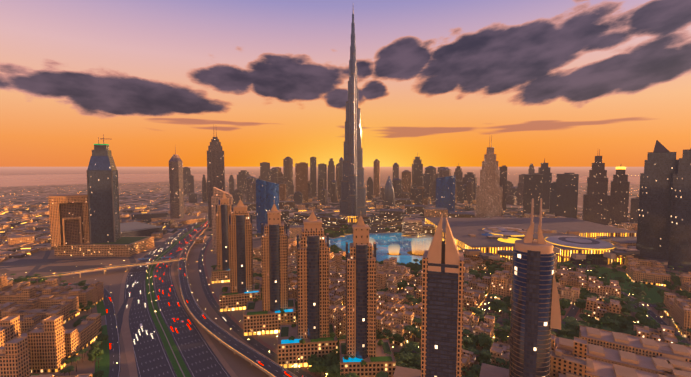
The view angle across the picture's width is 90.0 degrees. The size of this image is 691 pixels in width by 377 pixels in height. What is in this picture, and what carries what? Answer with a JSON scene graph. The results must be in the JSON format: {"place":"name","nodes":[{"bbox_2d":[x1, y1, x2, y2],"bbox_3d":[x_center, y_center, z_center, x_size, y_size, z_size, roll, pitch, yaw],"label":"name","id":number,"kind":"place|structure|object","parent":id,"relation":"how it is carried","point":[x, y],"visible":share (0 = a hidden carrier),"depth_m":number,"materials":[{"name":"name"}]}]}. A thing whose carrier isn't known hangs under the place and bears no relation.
{"place":"outdoors","nodes":[
{"label":"outdoors","id":0,"kind":"place"},
{"bbox_2d":[0,174,639,186],"bbox_3d":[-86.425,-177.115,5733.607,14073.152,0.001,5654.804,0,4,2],"label":"sea","id":1,"kind":"structure","parent":0,"point":[32,180],"depth_m":5039.85,"materials":[{"name":"grey liquid"}]},
{"bbox_2d":[0,167,690,376],"bbox_3d":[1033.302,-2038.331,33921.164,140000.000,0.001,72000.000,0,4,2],"label":"ground","id":2,"kind":"structure","parent":0,"point":[152,196],"depth_m":1374.64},
{"bbox_2d":[0,275,103,376],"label":"apartment buildings","id":3,"kind":"structure","parent":2,"relation":"on","point":[35,337],"depth_m":377.79,"materials":[{"name":"beige concrete"}]},
{"bbox_2d":[0,242,164,276],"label":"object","id":4,"kind":"structure","parent":2,"relation":"on","point":[45,260],"depth_m":706.51,"materials":[{"name":"concrete"}]},
{"bbox_2d":[48,194,153,256],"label":"office building","id":5,"kind":"structure","parent":2,"relation":"on","point":[69,225],"depth_m":769.90,"materials":[{"name":"beige concrete"}]},
{"bbox_2d":[87,134,120,243],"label":"skyscraper","id":6,"kind":"structure","parent":2,"relation":"on","point":[103,198],"depth_m":779.17,"materials":[{"name":"grey glass"}]},
{"bbox_2d":[8,205,207,244],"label":"buildings","id":7,"kind":"structure","parent":2,"relation":"on","point":[135,229],"depth_m":1000.52,"materials":[{"name":"beige concrete"}]},
{"bbox_2d":[0,202,319,376],"bbox_3d":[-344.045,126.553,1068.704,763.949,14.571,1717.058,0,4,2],"label":"elevated road","id":8,"kind":"structure","parent":2,"relation":"on","point":[147,357],"depth_m":431.58,"materials":[{"name":"grey asphalt"}]},
{"bbox_2d":[7,216,304,376],"bbox_3d":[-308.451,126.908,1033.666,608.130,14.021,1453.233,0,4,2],"label":"cars","id":9,"kind":"object","parent":8,"relation":"on","point":[258,361],"visible":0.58,"depth_m":500.43,"materials":[{"name":"red paint"}]},
{"bbox_2d":[67,220,297,376],"bbox_3d":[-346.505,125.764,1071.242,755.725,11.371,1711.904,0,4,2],"label":"road markings","id":10,"kind":"object","parent":8,"relation":"on","point":[171,318],"visible":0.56,"depth_m":435.01,"materials":[{"name":"white paint"}]},
{"bbox_2d":[156,148,205,224],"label":"skyscraper","id":11,"kind":"structure","parent":2,"relation":"on","point":[176,187],"depth_m":1222.26,"materials":[{"name":"grey glass"}]},
{"bbox_2d":[202,175,206,201],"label":"tower","id":12,"kind":"structure","parent":2,"relation":"on","point":[204,197],"depth_m":1938.39,"materials":[{"name":"grey glass"}]},
{"bbox_2d":[207,135,224,226],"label":"skyscraper","id":13,"kind":"structure","parent":2,"relation":"on","point":[215,168],"depth_m":1127.95,"materials":[{"name":"glass"}]},
{"bbox_2d":[211,193,232,283],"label":"residential tower","id":14,"kind":"structure","parent":2,"relation":"on","point":[221,272],"depth_m":597.34,"materials":[{"name":"beige stone"}]},
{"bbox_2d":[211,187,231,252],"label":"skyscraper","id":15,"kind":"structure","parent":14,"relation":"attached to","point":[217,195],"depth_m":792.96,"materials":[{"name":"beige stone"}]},
{"bbox_2d":[219,198,260,311],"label":"residential tower","id":16,"kind":"structure","parent":2,"relation":"on","point":[242,289],"depth_m":486.21,"materials":[{"name":"beige concrete"}]},
{"bbox_2d":[256,178,278,232],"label":"skyscraper","id":17,"kind":"structure","parent":2,"relation":"on","point":[267,195],"depth_m":1030.59,"materials":[{"name":"blue glass"}]},
{"bbox_2d":[243,204,295,335],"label":"residential tower","id":18,"kind":"structure","parent":2,"relation":"on","point":[263,316],"depth_m":419.88,"materials":[{"name":"beige concrete"}]},
{"bbox_2d":[295,162,307,202],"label":"brown tower","id":19,"kind":"structure","parent":2,"relation":"on","point":[301,177],"depth_m":1841.65,"materials":[{"name":"brown concrete"}]},
{"bbox_2d":[277,207,337,367],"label":"residential tower","id":20,"kind":"structure","parent":2,"relation":"on","point":[313,325],"depth_m":351.75,"materials":[{"name":"beige concrete"}]},
{"bbox_2d":[0,195,667,262],"bbox_3d":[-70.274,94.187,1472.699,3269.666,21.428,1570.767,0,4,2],"label":"low-rise buildings","id":21,"kind":"structure","parent":2,"relation":"on","point":[22,223],"depth_m":1186.95,"materials":[{"name":"beige concrete"}]},
{"bbox_2d":[8,213,675,376],"bbox_3d":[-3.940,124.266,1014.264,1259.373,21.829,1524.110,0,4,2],"label":"street lamps","id":22,"kind":"object","parent":2,"relation":"on","point":[230,311],"visible":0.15,"depth_m":586.37,"materials":[{"name":"grey"}]},
{"bbox_2d":[9,223,690,376],"bbox_3d":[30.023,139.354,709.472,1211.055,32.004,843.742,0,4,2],"label":"trees","id":23,"kind":"object","parent":2,"relation":"on","point":[405,356],"visible":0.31,"depth_m":417.84,"materials":[{"name":"green plant"}]},
{"bbox_2d":[335,10,368,222],"bbox_3d":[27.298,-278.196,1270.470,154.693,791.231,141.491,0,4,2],"label":"skyscraper","id":24,"kind":"structure","parent":2,"relation":"on","point":[352,201],"depth_m":1272.65,"materials":[{"name":"silver metal"}]},
{"bbox_2d":[183,152,534,205],"bbox_3d":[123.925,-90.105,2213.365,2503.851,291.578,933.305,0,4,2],"label":"distant skyscrapers","id":25,"kind":"structure","parent":2,"relation":"on","point":[421,190],"depth_m":2183.46,"materials":[{"name":"grey glass"}]},
{"bbox_2d":[243,198,474,238],"bbox_3d":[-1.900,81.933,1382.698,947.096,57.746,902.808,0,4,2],"label":"low-rise buildings","id":26,"kind":"structure","parent":2,"relation":"on","point":[385,218],"depth_m":1129.26,"materials":[{"name":"brown concrete"}]},
{"bbox_2d":[339,216,395,376],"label":"residential tower","id":27,"kind":"structure","parent":2,"relation":"on","point":[359,342],"depth_m":316.86,"materials":[{"name":"beige concrete"}]},
{"bbox_2d":[325,232,433,270],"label":"promenade","id":28,"kind":"structure","parent":2,"relation":"on","point":[385,232],"depth_m":982.52,"materials":[{"name":"stone"}]},
{"bbox_2d":[382,176,394,207],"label":"skyscraper","id":29,"kind":"structure","parent":2,"relation":"on","point":[388,196],"depth_m":1653.12,"materials":[{"name":"grey glass"}]},
{"bbox_2d":[402,217,434,235],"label":"low-rise building","id":30,"kind":"structure","parent":2,"relation":"on","point":[412,226],"depth_m":1002.02,"materials":[{"name":"stone"}]},
{"bbox_2d":[393,215,463,376],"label":"skyscraper","id":31,"kind":"structure","parent":2,"relation":"on","point":[442,304],"depth_m":265.74,"materials":[{"name":"grey glass"}]},
{"bbox_2d":[435,175,455,212],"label":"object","id":32,"kind":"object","parent":2,"relation":"on","point":[445,192],"visible":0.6,"depth_m":1472.45,"materials":[{"name":"glass"}]},
{"bbox_2d":[253,239,677,376],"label":"old town blocks","id":33,"kind":"structure","parent":2,"relation":"on","point":[394,314],"depth_m":487.61,"materials":[{"name":"beige concrete"}]},
{"bbox_2d":[476,137,502,217],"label":"skyscraper","id":34,"kind":"structure","parent":2,"relation":"on","point":[489,192],"depth_m":1325.57,"materials":[{"name":"grey"}]},
{"bbox_2d":[479,198,560,376],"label":"skyscraper","id":35,"kind":"structure","parent":2,"relation":"on","point":[535,312],"depth_m":266.21,"materials":[{"name":"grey glass"}]},
{"bbox_2d":[425,218,639,264],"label":"shopping mall","id":36,"kind":"structure","parent":2,"relation":"on","point":[578,241],"depth_m":829.98,"materials":[{"name":"grey glass"}]},
{"bbox_2d":[523,173,542,216],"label":"tower","id":37,"kind":"structure","parent":2,"relation":"on","point":[533,185],"depth_m":1353.49,"materials":[{"name":"grey glass"}]},
{"bbox_2d":[555,173,578,218],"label":"tower","id":38,"kind":"structure","parent":2,"relation":"on","point":[566,202],"depth_m":1316.12,"materials":[{"name":"grey glass"}]},
{"bbox_2d":[582,150,610,224],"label":"skyscraper","id":39,"kind":"structure","parent":2,"relation":"on","point":[596,202],"depth_m":1127.51,"materials":[{"name":"beige glass"}]},
{"bbox_2d":[553,325,690,376],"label":"building","id":40,"kind":"structure","parent":2,"relation":"on","point":[612,354],"depth_m":320.70,"materials":[{"name":"beige concrete"}]},
{"bbox_2d":[630,197,638,222],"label":"tower","id":41,"kind":"structure","parent":2,"relation":"on","point":[634,206],"depth_m":1156.34,"materials":[{"name":"grey glass"}]},
{"bbox_2d":[636,140,678,259],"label":"pointed tower","id":42,"kind":"structure","parent":2,"relation":"on","point":[661,163],"depth_m":745.28,"materials":[{"name":"grey glass"}]},
{"bbox_2d":[625,255,690,338],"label":"blocks","id":43,"kind":"structure","parent":2,"relation":"on","point":[652,272],"depth_m":571.58,"materials":[{"name":"beige concrete"}]},
{"bbox_2d":[667,149,690,271],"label":"skyscraper","id":44,"kind":"structure","parent":2,"relation":"on","point":[679,252],"depth_m":656.42,"materials":[{"name":"grey glass"}]},
{"bbox_2d":[0,0,690,166],"label":"sky","id":45,"kind":"structure","parent":0,"point":[561,83],"materials":[{"name":"orange"}]},
{"bbox_2d":[300,233,432,264],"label":"lake water","id":46,"kind":"structure","parent":0,"point":[383,241],"depth_m":884.77,"materials":[{"name":"blue liquid"}]},
{"bbox_2d":[387,244,400,254],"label":"fountain","id":47,"kind":"object","parent":46,"relation":"on","point":[393,247],"visible":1,"depth_m":780.70,"materials":[{"name":"white liquid"}]},
{"bbox_2d":[407,235,432,255],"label":"fountain","id":48,"kind":"object","parent":46,"relation":"on","point":[418,252],"visible":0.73,"depth_m":779.50,"materials":[{"name":"white liquid"}]},
{"bbox_2d":[324,228,423,237],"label":"lake park lawn","id":49,"kind":"structure","parent":0,"point":[340,234],"depth_m":1012.58,"materials":[{"name":"green plant"}]},
{"bbox_2d":[499,165,506,209],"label":"tower","id":50,"kind":"structure","parent":0,"point":[503,176],"depth_m":1580.05,"materials":[{"name":"beige glass"}]},
{"bbox_2d":[393,261,690,361],"bbox_3d":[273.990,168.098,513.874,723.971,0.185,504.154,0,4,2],"label":"trees","id":51,"kind":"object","parent":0,"point":[653,295],"depth_m":517.52,"materials":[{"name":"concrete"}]},
{"bbox_2d":[538,159,551,208],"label":"tower","id":52,"kind":"structure","parent":0,"point":[544,169],"depth_m":1610.65,"materials":[{"name":"grey glass"}]},
{"bbox_2d":[549,182,555,212],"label":"tower","id":53,"kind":"structure","parent":0,"point":[552,199],"depth_m":1477.31,"materials":[{"name":"grey glass"}]},
{"bbox_2d":[609,166,629,224],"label":"tower","id":54,"kind":"structure","parent":0,"point":[619,193],"depth_m":1175.09,"materials":[{"name":"grey concrete"}]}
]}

